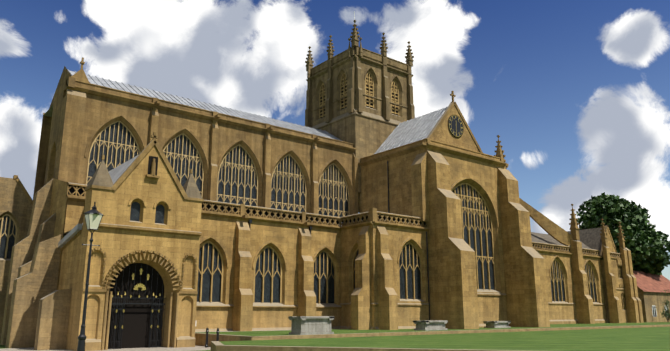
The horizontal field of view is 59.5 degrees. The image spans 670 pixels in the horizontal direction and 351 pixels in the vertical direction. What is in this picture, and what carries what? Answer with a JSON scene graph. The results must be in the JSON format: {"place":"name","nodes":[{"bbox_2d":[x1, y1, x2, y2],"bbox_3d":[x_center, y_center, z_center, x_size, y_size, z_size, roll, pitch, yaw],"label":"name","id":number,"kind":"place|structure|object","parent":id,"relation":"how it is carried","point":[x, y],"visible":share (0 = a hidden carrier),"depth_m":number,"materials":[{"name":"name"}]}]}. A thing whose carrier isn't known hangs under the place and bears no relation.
{"place":"outdoors","nodes":[
{"label":"outdoors","id":0,"kind":"place"},
{"bbox_2d":[0,175,32,340],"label":"church wing","id":1,"kind":"structure","parent":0,"point":[16,203],"depth_m":48.43,"materials":[{"name":"stone"}]},
{"bbox_2d":[0,345,210,350],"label":"path paving","id":2,"kind":"structure","parent":0,"point":[197,348],"depth_m":36.58,"materials":[{"name":"stone"}]},
{"bbox_2d":[205,328,208,347],"bbox_3d":[-8.500,10.753,38.924,0.220,1.280,0.220,10,-17,-37],"label":"bollard","id":3,"kind":"object","parent":2,"relation":"on","point":[206,342],"visible":0.96,"depth_m":38.84,"materials":[{"name":"black metal"}]},
{"bbox_2d":[216,328,218,340],"bbox_3d":[-7.589,10.510,37.888,0.220,1.280,0.220,10,-17,-37],"label":"bollard","id":4,"kind":"object","parent":2,"relation":"on","point":[217,335],"visible":0.75,"depth_m":37.88,"materials":[{"name":"black metal"}]},
{"bbox_2d":[0,345,210,350],"bbox_3d":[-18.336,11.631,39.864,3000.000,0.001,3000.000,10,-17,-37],"label":"lawn","id":5,"kind":"structure","parent":0,"point":[2,346],"depth_m":38.76,"materials":[{"name":"green plant"}]},
{"bbox_2d":[77,202,103,350],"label":"lamp post","id":6,"kind":"object","parent":5,"relation":"on","point":[93,216],"visible":1,"depth_m":30.71,"materials":[{"name":"black metal"}]},
{"bbox_2d":[211,341,529,350],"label":"terrace retaining kerb","id":7,"kind":"structure","parent":5,"relation":"on","point":[217,346],"depth_m":28.11,"materials":[{"name":"stone"}]},
{"bbox_2d":[340,208,430,329],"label":"corner chapel","id":8,"kind":"structure","parent":5,"relation":"on","point":[384,273],"depth_m":54.14,"materials":[{"name":"stone"}]},
{"bbox_2d":[195,324,669,346],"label":"terrace kerb","id":9,"kind":"structure","parent":5,"relation":"on","point":[200,339],"depth_m":41.91,"materials":[{"name":"stone"}]},
{"bbox_2d":[503,152,643,323],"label":"chancel","id":10,"kind":"structure","parent":5,"relation":"on","point":[590,278],"depth_m":83.53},
{"bbox_2d":[358,91,549,328],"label":"transept","id":11,"kind":"structure","parent":10,"relation":"attached to","point":[448,180],"depth_m":61.96,"materials":[{"name":"stone"}]},
{"bbox_2d":[576,192,669,276],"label":"lime tree","id":12,"kind":"object","parent":5,"relation":"on","point":[645,245],"visible":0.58,"depth_m":100.41,"materials":[{"name":"green plant"}]},
{"bbox_2d":[633,271,669,321],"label":"house","id":13,"kind":"structure","parent":5,"relation":"on","point":[651,288],"depth_m":93.98,"materials":[{"name":"stone"}]},
{"bbox_2d":[660,304,669,320],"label":"shrub","id":14,"kind":"object","parent":5,"relation":"on","point":[666,314],"visible":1,"depth_m":87.00,"materials":[{"name":"green plant"}]},
{"bbox_2d":[662,290,669,316],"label":"shrub","id":15,"kind":"object","parent":5,"relation":"on","point":[667,301],"visible":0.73,"depth_m":90.62,"materials":[{"name":"green plant"}]},
{"bbox_2d":[34,132,203,350],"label":"entrance porch","id":16,"kind":"object","parent":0,"point":[148,206],"visible":0.96,"depth_m":38.71,"materials":[{"name":"beige stone"}]},
{"bbox_2d":[108,264,165,348],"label":"porch gates","id":17,"kind":"object","parent":16,"relation":"attached to","point":[139,286],"visible":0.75,"depth_m":38.55,"materials":[{"name":"black metal"}]},
{"bbox_2d":[33,57,358,216],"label":"nave","id":18,"kind":"structure","parent":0,"point":[228,155],"depth_m":55.83,"materials":[{"name":"beige stone"}]},
{"bbox_2d":[0,178,341,347],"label":"side aisle","id":19,"kind":"object","parent":18,"relation":"attached to","point":[261,268],"visible":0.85,"depth_m":48.61,"materials":[{"name":"stone"}]},
{"bbox_2d":[0,0,669,279],"label":"sky","id":20,"kind":"structure","parent":0,"point":[575,94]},
{"bbox_2d":[305,11,414,203],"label":"abbey tower","id":21,"kind":"structure","parent":0,"point":[360,98],"depth_m":71.70,"materials":[{"name":"beige stone"}]},
{"bbox_2d":[195,322,669,335],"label":"lawn","id":22,"kind":"structure","parent":0,"point":[283,332],"depth_m":48.83,"materials":[{"name":"green plant"}]},
{"bbox_2d":[288,316,334,334],"bbox_3d":[-1.625,10.387,40.694,2.920,1.200,1.470,10,-17,-37],"label":"chest tomb","id":23,"kind":"object","parent":22,"relation":"on","point":[306,325],"visible":1,"depth_m":40.08,"materials":[{"name":"stone"}]},
{"bbox_2d":[413,320,447,330],"bbox_3d":[8.143,12.765,49.962,2.820,0.800,1.420,10,-17,-37],"label":"chest tomb","id":24,"kind":"object","parent":22,"relation":"on","point":[425,325],"visible":1,"depth_m":49.40,"materials":[{"name":"stone"}]},
{"bbox_2d":[483,321,510,327],"bbox_3d":[15.938,14.633,57.606,2.620,0.650,1.320,10,-17,-37],"label":"chest tomb","id":25,"kind":"object","parent":22,"relation":"on","point":[497,324],"visible":1,"depth_m":57.02,"materials":[{"name":"stone"}]},
{"bbox_2d":[219,327,669,350],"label":"terrace lawn","id":26,"kind":"structure","parent":0,"point":[639,339],"depth_m":34.26,"materials":[{"name":"green plant"}]}
]}

